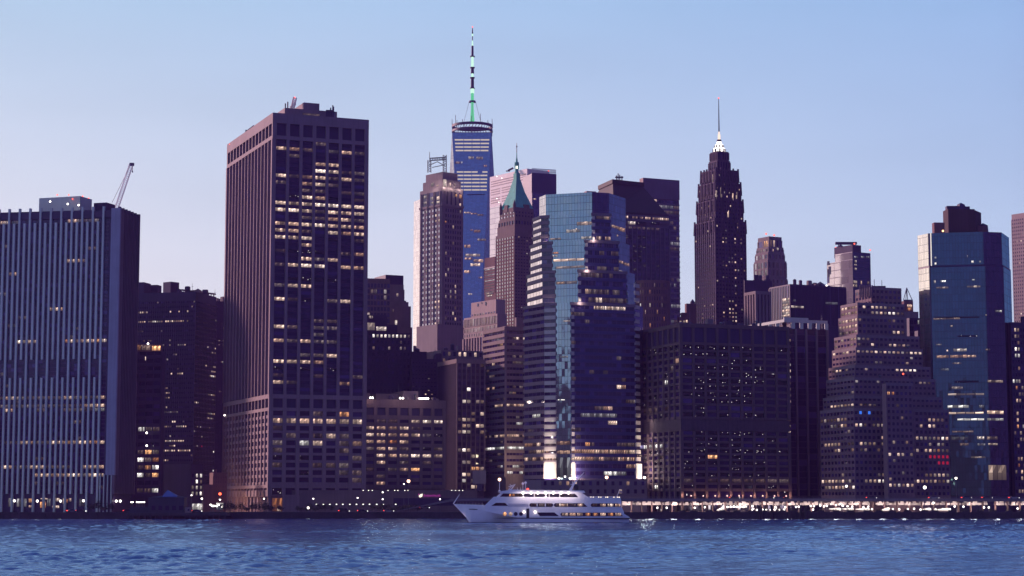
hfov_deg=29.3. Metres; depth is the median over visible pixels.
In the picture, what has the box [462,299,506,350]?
pink arcaded block
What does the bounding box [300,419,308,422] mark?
window
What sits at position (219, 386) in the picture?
dark corner block
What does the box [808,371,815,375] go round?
window
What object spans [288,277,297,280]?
window
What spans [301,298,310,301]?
window
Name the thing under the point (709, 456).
window
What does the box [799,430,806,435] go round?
window
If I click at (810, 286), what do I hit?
window
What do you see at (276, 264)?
window
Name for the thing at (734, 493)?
window
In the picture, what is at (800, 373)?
window
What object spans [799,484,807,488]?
window
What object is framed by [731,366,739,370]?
window
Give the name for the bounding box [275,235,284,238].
window
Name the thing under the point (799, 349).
window
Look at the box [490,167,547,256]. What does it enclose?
pale louvred tower
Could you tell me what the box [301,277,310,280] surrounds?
window
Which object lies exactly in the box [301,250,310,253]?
window
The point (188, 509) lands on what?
pale kiosk
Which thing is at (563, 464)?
window
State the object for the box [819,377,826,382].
window
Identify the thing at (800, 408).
window
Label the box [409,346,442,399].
dark infill tower
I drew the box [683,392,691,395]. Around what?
window
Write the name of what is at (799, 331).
window
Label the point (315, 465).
window
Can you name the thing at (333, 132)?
window
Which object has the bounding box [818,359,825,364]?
window
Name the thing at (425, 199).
window
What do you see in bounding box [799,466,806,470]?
window
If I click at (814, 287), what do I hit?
window
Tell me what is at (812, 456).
window
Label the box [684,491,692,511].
window
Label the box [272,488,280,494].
window
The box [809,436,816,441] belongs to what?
window
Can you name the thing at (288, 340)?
window
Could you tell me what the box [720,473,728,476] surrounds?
window
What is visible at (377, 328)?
window
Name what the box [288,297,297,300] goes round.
window
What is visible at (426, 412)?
window
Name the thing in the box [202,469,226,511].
brick house
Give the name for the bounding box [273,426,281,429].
window
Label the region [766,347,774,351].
window
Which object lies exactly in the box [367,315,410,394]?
dark terrace block
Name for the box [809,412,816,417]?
window
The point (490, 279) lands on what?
banded brown block
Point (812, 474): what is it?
window
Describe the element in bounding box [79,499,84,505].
window
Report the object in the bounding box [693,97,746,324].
crowned deco tower
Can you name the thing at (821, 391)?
window
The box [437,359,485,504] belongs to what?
dark ribbed block
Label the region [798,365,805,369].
window
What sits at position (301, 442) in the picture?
window
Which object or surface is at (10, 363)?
window
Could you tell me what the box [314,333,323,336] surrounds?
window
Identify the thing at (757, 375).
window
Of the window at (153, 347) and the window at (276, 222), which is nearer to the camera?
the window at (153, 347)
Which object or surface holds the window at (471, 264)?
in the supertall glass tower at (471, 163)
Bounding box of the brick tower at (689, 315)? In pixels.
[677,299,696,323]
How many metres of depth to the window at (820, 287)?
1271.29 m
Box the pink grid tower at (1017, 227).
[1011,213,1023,321]
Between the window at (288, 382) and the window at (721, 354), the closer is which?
the window at (721, 354)
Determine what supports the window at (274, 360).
in the tall taupe tower at (294, 394)
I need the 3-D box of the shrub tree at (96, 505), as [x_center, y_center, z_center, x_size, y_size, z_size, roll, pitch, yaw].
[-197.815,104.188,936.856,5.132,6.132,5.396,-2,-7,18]
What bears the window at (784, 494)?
in the wide dark gridded block at (717, 407)
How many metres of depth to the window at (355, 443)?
1014.43 m
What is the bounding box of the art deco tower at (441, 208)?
[416,152,463,351]
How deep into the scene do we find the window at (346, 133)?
1029.65 m
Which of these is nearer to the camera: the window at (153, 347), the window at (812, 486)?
the window at (153, 347)
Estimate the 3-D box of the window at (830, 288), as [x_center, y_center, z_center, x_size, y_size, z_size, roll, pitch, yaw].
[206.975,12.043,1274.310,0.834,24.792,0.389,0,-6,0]
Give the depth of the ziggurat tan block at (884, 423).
968.51 m
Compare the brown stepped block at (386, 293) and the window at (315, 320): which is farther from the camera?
the brown stepped block at (386, 293)
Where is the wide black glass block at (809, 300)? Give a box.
[768,279,846,367]
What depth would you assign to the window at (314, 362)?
1010.97 m
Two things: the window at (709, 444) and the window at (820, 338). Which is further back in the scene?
the window at (820, 338)
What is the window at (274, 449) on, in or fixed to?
in the tall taupe tower at (294, 394)
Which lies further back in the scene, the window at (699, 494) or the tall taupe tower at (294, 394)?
the tall taupe tower at (294, 394)
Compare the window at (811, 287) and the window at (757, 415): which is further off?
the window at (811, 287)
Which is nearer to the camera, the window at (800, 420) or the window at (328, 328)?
the window at (328, 328)
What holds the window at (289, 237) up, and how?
in the tall taupe tower at (294, 394)
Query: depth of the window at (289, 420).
1002.61 m
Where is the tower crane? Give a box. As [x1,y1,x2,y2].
[112,163,133,207]
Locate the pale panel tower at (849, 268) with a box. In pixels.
[827,242,870,303]
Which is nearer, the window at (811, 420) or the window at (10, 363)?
the window at (10, 363)
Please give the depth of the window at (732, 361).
972.24 m
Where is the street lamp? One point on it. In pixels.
(408, 480)
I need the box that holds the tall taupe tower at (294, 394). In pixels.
[222,97,368,511]
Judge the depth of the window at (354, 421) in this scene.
1015.67 m
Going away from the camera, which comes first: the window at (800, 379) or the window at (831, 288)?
the window at (800, 379)
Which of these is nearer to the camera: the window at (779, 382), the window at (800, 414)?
the window at (779, 382)
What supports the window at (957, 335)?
in the green glass tower at (965, 299)
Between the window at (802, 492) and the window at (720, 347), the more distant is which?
the window at (802, 492)
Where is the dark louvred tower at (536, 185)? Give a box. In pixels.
[523,168,555,217]
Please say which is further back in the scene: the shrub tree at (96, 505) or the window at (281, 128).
the window at (281, 128)
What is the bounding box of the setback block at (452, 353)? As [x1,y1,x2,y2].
[427,344,483,360]
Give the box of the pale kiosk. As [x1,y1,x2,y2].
[185,507,191,512]
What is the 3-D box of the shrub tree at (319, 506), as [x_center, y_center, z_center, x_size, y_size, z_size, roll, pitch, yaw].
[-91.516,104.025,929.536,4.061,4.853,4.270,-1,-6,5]
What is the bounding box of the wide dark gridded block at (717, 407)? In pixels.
[643,319,791,511]
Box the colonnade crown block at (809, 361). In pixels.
[751,317,828,511]
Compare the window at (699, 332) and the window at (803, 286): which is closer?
the window at (699, 332)
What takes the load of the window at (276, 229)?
in the tall taupe tower at (294, 394)
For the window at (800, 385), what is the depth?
1029.14 m
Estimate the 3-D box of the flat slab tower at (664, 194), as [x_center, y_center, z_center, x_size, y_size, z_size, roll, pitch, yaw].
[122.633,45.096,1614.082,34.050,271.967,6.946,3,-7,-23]
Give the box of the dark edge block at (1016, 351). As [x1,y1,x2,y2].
[1008,316,1023,511]
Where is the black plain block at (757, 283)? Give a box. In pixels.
[743,275,771,292]
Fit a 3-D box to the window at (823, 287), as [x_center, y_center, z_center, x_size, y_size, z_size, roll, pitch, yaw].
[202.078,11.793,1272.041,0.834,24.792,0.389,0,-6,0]
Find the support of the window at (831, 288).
in the wide black glass block at (809, 300)
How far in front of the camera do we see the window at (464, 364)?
1074.33 m
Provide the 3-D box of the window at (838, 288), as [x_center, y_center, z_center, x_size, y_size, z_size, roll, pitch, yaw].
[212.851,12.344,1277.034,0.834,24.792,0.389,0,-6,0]
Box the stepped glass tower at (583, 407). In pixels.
[523,192,646,511]
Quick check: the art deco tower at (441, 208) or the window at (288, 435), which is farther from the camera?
the art deco tower at (441, 208)
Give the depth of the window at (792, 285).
1262.47 m
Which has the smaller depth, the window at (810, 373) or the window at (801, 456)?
the window at (801, 456)
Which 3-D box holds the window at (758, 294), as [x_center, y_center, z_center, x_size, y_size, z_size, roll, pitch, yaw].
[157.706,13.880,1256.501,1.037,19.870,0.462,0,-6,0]
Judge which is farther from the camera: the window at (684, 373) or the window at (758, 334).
the window at (758, 334)
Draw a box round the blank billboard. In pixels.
[473,470,485,490]
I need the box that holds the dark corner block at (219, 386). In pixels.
[214,297,223,472]
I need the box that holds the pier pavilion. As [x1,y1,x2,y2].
[130,490,187,512]
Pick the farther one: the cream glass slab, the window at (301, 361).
the cream glass slab
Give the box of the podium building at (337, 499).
[292,490,481,511]
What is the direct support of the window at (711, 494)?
in the wide dark gridded block at (717, 407)
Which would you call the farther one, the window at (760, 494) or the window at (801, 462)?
the window at (801, 462)
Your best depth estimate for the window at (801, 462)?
1024.63 m
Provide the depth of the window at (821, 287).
1271.75 m
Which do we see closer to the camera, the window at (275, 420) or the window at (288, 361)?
the window at (275, 420)
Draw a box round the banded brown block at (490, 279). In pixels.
[484,257,495,300]
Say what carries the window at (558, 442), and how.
in the stepped glass tower at (583, 407)
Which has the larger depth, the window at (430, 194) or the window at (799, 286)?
the window at (430, 194)
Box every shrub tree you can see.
[92,500,102,508]
[105,502,114,511]
[218,502,228,511]
[224,501,234,508]
[253,502,260,511]
[262,504,270,511]
[306,502,314,509]
[314,503,322,509]
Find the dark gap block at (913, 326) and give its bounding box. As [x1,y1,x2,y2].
[907,318,919,336]
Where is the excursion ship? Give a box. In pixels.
[453,473,629,522]
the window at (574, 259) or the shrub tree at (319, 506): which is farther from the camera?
the window at (574, 259)
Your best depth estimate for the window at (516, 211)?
1520.98 m
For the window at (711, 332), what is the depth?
969.15 m
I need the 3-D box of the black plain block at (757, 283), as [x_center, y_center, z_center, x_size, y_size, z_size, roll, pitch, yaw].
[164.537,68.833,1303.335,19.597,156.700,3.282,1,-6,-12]
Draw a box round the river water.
[0,518,1023,575]
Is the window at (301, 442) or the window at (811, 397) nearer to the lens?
the window at (301, 442)
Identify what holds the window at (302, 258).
in the tall taupe tower at (294, 394)
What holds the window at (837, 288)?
in the wide black glass block at (809, 300)
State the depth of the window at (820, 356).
1035.44 m
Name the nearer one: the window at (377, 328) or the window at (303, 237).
the window at (303, 237)
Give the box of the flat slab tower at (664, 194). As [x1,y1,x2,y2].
[640,178,680,324]
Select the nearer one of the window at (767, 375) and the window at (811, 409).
the window at (767, 375)
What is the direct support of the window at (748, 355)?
in the wide dark gridded block at (717, 407)
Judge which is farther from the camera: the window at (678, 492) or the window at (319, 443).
the window at (319, 443)
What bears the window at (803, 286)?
in the wide black glass block at (809, 300)
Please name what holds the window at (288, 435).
in the tall taupe tower at (294, 394)
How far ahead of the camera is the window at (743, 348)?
975.09 m
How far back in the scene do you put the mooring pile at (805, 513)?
921.69 m
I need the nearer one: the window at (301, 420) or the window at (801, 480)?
the window at (301, 420)
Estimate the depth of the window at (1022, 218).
1543.42 m
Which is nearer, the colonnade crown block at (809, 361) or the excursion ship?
the excursion ship
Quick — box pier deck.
[125,513,230,518]
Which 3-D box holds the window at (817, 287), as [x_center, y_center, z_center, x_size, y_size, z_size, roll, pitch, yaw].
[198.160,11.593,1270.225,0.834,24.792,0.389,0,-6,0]
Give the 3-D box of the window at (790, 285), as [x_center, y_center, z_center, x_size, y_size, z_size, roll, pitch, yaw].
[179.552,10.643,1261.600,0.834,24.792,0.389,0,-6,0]
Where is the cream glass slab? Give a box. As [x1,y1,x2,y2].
[413,200,419,345]
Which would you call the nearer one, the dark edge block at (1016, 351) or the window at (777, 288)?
the dark edge block at (1016, 351)
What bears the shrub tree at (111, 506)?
on the ground
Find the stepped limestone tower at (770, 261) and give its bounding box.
[753,233,787,286]
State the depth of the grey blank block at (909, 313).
1163.91 m
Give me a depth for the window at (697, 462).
959.97 m
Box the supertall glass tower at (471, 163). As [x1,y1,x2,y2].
[450,26,493,319]
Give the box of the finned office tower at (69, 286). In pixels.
[0,194,139,511]
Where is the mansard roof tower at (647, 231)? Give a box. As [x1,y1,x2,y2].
[585,173,670,324]
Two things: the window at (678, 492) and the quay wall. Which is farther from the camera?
the window at (678, 492)
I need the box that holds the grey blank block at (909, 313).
[902,288,918,335]
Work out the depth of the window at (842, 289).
1279.85 m
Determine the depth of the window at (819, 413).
1028.39 m
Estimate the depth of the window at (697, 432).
961.50 m
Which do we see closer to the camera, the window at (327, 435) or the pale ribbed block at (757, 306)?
the window at (327, 435)
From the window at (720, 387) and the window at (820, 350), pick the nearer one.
the window at (720, 387)
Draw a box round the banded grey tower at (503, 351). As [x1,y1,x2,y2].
[483,317,523,504]
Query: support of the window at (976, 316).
in the green glass tower at (965, 299)
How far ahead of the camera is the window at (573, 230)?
995.53 m
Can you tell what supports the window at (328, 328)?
in the tall taupe tower at (294, 394)
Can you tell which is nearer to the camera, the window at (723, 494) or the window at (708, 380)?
the window at (723, 494)
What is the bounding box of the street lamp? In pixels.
[407,479,409,511]
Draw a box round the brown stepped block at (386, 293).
[367,275,411,351]
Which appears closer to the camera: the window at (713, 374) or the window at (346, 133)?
the window at (713, 374)
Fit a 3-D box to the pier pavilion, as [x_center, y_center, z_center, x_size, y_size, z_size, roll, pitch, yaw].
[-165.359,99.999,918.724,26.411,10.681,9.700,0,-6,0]
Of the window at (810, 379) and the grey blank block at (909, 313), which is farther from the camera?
the grey blank block at (909, 313)
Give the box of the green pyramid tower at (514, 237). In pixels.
[496,143,533,326]
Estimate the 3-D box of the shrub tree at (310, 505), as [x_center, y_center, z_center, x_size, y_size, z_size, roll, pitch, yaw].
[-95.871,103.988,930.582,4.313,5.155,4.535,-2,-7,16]
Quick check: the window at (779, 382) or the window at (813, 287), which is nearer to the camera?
the window at (779, 382)
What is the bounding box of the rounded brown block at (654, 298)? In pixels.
[636,280,669,329]
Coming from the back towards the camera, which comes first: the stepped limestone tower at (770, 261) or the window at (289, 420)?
the stepped limestone tower at (770, 261)
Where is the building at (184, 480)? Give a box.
[163,464,203,510]
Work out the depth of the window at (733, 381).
971.05 m
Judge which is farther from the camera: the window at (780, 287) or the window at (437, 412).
the window at (780, 287)
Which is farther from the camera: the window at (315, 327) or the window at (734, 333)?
the window at (315, 327)
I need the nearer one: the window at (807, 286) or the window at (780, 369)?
the window at (780, 369)
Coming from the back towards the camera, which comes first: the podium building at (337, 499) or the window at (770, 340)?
the podium building at (337, 499)
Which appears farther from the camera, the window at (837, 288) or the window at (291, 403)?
the window at (837, 288)
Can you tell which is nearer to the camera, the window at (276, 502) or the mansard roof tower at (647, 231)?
the window at (276, 502)
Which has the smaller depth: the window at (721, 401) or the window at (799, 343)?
the window at (721, 401)
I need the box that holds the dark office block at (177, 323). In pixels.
[138,282,216,484]
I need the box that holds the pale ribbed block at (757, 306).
[744,291,771,325]
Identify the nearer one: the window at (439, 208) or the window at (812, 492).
the window at (812, 492)
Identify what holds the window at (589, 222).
in the stepped glass tower at (583, 407)
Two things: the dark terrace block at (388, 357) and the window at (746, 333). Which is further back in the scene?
the dark terrace block at (388, 357)
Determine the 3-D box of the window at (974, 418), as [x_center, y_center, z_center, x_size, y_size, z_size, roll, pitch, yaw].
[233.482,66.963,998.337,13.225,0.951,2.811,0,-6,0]
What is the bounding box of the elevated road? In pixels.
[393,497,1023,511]
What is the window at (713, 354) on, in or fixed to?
in the wide dark gridded block at (717, 407)
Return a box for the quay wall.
[0,512,1023,518]
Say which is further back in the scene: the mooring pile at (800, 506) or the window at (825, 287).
the window at (825, 287)
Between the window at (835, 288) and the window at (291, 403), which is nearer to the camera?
the window at (291, 403)
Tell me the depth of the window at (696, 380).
964.20 m
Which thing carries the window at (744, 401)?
in the wide dark gridded block at (717, 407)
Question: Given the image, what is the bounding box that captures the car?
[338,508,348,511]
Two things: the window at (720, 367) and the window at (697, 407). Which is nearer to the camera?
the window at (697, 407)
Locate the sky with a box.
[0,0,1023,350]
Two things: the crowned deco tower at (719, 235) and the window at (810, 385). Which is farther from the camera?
the crowned deco tower at (719, 235)
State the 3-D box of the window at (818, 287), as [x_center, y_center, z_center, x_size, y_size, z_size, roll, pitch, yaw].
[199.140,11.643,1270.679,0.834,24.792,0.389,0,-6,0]
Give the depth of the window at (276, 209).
1011.71 m
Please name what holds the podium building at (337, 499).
on the ground
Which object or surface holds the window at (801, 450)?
in the colonnade crown block at (809, 361)
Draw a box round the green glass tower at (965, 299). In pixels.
[917,203,1012,511]
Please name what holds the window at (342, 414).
in the tall taupe tower at (294, 394)
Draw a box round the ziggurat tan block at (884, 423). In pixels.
[820,280,950,511]
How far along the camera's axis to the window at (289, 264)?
1011.46 m
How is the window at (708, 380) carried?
in the wide dark gridded block at (717, 407)
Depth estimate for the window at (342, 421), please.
1013.19 m
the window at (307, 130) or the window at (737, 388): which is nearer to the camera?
the window at (737, 388)
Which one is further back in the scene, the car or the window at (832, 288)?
the window at (832, 288)
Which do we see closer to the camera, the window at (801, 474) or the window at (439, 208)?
the window at (801, 474)
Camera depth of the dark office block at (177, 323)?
1087.39 m
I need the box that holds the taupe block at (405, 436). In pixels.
[366,385,445,489]
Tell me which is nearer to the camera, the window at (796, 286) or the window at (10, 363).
the window at (10, 363)
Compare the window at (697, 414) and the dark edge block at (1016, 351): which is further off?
the dark edge block at (1016, 351)
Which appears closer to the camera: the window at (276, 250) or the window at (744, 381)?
the window at (744, 381)
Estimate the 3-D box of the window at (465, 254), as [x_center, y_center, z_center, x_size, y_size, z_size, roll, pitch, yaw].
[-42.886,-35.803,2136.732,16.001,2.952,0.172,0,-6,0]
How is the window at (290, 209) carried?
in the tall taupe tower at (294, 394)
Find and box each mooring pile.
[760,507,762,518]
[770,505,772,518]
[799,505,801,518]
[804,505,806,518]
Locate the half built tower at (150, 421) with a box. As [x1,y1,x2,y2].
[131,343,165,506]
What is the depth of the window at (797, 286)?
1264.32 m
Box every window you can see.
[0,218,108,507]
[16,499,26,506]
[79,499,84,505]
[135,345,140,491]
[138,301,215,484]
[142,345,149,349]
[152,346,159,350]
[192,504,201,509]
[243,113,363,510]
[272,463,281,466]
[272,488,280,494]
[272,498,281,510]
[273,359,282,362]
[273,366,282,369]
[273,373,282,376]
[273,380,282,383]
[273,418,281,422]
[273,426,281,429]
[273,440,281,444]
[273,448,281,451]
[273,455,281,459]
[274,283,283,286]
[274,297,283,300]
[274,325,283,327]
[274,339,283,341]
[275,208,284,210]
[275,221,284,224]
[275,228,284,231]
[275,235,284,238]
[275,249,284,251]
[275,262,284,265]
[276,146,285,149]
[276,173,285,176]
[276,180,285,183]
[277,123,285,135]
[286,418,295,422]
[286,433,294,437]
[287,325,296,328]
[287,339,296,342]
[287,360,296,362]
[287,381,296,383]
[288,229,297,232]
[288,236,297,238]
[288,249,297,252]
[288,263,297,266]
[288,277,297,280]
[288,284,297,286]
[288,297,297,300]
[289,195,298,198]
[289,202,298,204]
[289,208,298,211]
[289,222,297,225]
[290,124,298,136]
[299,455,308,459]
[299,470,307,474]
[300,339,309,342]
[300,353,309,356]
[300,360,309,363]
[300,367,309,370]
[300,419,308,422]
[300,441,308,444]
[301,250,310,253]
[301,257,310,260]
[301,264,310,266]
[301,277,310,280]
[301,284,310,287]
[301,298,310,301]
[302,230,311,232]
[302,236,310,239]
[302,243,310,246]
[303,125,311,137]
[313,360,322,363]
[313,374,322,377]
[313,411,321,415]
[313,419,321,423]
[313,433,321,437]
[313,441,321,445]
[313,463,321,467]
[314,278,323,281]
[314,319,323,322]
[314,326,323,329]
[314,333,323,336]
[314,340,323,342]
[316,126,324,138]
[326,419,334,423]
[326,434,334,437]
[326,463,334,467]
[327,326,336,329]
[327,340,336,343]
[327,354,336,357]
[329,127,337,139]
[339,441,347,445]
[339,448,347,452]
[339,463,347,467]
[339,470,347,474]
[340,412,348,416]
[340,419,348,423]
[340,434,347,438]
[342,128,350,139]
[352,456,360,460]
[352,471,360,474]
[352,478,360,482]
[353,419,361,423]
[353,441,360,445]
[355,129,363,140]
[367,323,374,329]
[367,324,409,373]
[367,408,373,414]
[376,327,385,330]
[377,408,384,414]
[389,408,396,414]
[400,408,407,415]
[412,408,419,415]
[422,208,460,325]
[423,194,426,206]
[423,409,430,415]
[429,193,432,205]
[434,409,441,415]
[435,191,438,204]
[446,363,483,489]
[465,254,479,255]
[470,263,479,265]
[473,259,482,261]
[484,331,523,473]
[497,211,532,325]
[524,216,643,492]
[553,258,583,261]
[556,265,583,268]
[556,281,576,283]
[556,457,569,477]
[557,441,569,444]
[557,451,569,453]
[566,229,579,232]
[577,221,591,224]
[626,216,668,283]
[643,328,790,510]
[677,491,679,511]
[682,327,691,341]
[683,345,691,348]
[683,351,691,355]
[683,372,691,375]
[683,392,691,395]
[683,412,691,415]
[684,443,692,446]
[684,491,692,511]
[694,327,703,341]
[695,345,703,349]
[695,352,703,355]
[695,365,703,369]
[695,379,703,382]
[695,385,703,389]
[695,392,703,395]
[695,405,703,409]
[695,412,704,416]
[696,171,744,324]
[696,431,704,434]
[696,437,704,440]
[696,443,704,446]
[696,449,704,452]
[696,455,704,458]
[696,461,704,464]
[696,491,705,511]
[706,328,715,342]
[707,345,715,349]
[707,352,715,356]
[707,365,715,369]
[707,372,715,376]
[707,379,715,382]
[707,386,715,389]
[707,392,715,396]
[707,399,715,402]
[708,431,716,434]
[708,437,716,440]
[708,443,716,446]
[708,449,716,452]
[708,455,716,458]
[708,461,716,464]
[708,491,717,511]
[718,328,727,342]
[719,346,727,349]
[719,352,727,356]
[719,366,727,369]
[719,372,727,376]
[719,379,727,383]
[719,386,727,389]
[719,393,727,396]
[719,399,727,403]
[719,413,727,416]
[720,449,728,452]
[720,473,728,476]
[720,491,729,510]
[730,329,738,343]
[731,346,738,350]
[731,359,739,363]
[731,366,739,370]
[731,379,739,383]
[731,386,739,390]
[731,393,739,396]
[731,399,739,403]
[732,491,741,509]
[742,329,750,343]
[742,346,750,350]
[742,353,750,357]
[743,360,750,363]
[743,373,751,377]
[743,380,751,383]
[743,393,751,396]
[743,400,751,403]
[743,413,751,416]
[744,491,752,510]
[754,330,762,343]
[754,367,762,370]
[755,373,762,377]
[755,380,762,383]
[755,413,763,417]
[756,491,764,510]
[758,294,758,323]
[766,330,774,344]
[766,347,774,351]
[766,374,774,377]
[768,491,776,510]
[769,288,845,305]
[772,289,773,325]
[774,288,774,325]
[775,288,776,319]
[777,288,778,319]
[777,330,785,344]
[778,348,785,351]
[778,381,786,384]
[779,287,779,324]
[780,287,781,324]
[780,491,788,510]
[788,286,789,323]
[789,329,794,333]
[790,285,791,316]
[790,388,795,393]
[790,394,795,399]
[791,454,796,458]
[791,460,796,464]
[792,285,792,316]
[793,286,794,317]
[794,286,795,323]
[796,286,797,323]
[797,286,798,323]
[797,329,804,334]
[797,335,804,340]
[797,341,804,345]
[797,347,804,351]
[797,353,804,357]
[797,359,805,363]
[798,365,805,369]
[798,371,805,375]
[798,377,805,381]
[798,382,805,387]
[798,388,805,393]
[798,394,805,399]
[798,400,805,405]
[798,406,805,411]
[798,412,805,417]
[798,418,805,423]
[799,286,799,317]
[799,424,806,429]
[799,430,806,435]
[799,436,806,441]
[799,442,806,447]
[799,448,806,452]
[799,454,806,458]
[799,460,806,464]
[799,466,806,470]
[799,472,806,476]
[799,478,806,482]
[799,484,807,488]
[800,286,801,317]
[800,490,807,494]
[802,286,802,317]
[803,286,804,323]
[804,286,805,323]
[806,286,806,323]
[807,286,808,319]
[807,329,814,334]
[808,335,815,340]
[808,341,815,346]
[808,347,815,352]
[808,353,815,358]
[808,359,815,364]
[808,365,815,369]
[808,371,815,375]
[808,377,815,381]
[808,383,815,387]
[808,389,815,393]
[809,286,809,319]
[809,395,816,399]
[809,401,816,405]
[809,406,816,411]
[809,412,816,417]
[809,418,816,423]
[809,424,816,429]
[809,430,816,435]
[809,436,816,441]
[809,442,816,447]
[809,448,816,453]
[809,454,817,459]
[810,286,811,319]
[810,460,817,465]
[810,466,817,471]
[810,472,817,477]
[810,478,817,482]
[810,484,817,488]
[810,490,817,494]
[811,287,812,323]
[813,287,813,323]
[814,287,815,324]
[816,287,816,319]
[817,287,818,319]
[818,287,819,319]
[818,330,825,334]
[818,336,825,340]
[818,342,825,346]
[818,348,825,352]
[818,353,825,358]
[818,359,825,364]
[818,365,825,370]
[819,371,825,376]
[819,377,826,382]
[819,383,825,387]
[819,389,825,393]
[819,413,820,486]
[820,287,820,320]
[821,287,822,320]
[821,290,948,494]
[823,287,823,324]
[824,287,825,320]
[825,287,826,320]
[825,302,837,304]
[827,287,827,320]
[828,287,829,324]
[830,288,830,325]
[831,288,832,325]
[832,288,833,325]
[834,288,834,325]
[835,288,836,325]
[837,288,837,325]
[838,288,838,318]
[933,318,959,319]
[935,316,978,318]
[936,355,948,357]
[947,393,983,394]
[947,405,968,407]
[949,412,983,413]
[950,355,966,357]
[951,437,968,439]
[955,380,978,382]
[957,335,976,336]
[957,418,983,420]
[987,380,1002,382]
[987,411,1002,413]
[987,418,1002,420]
[988,465,1005,479]
[1011,328,1023,369]
[1012,218,1022,318]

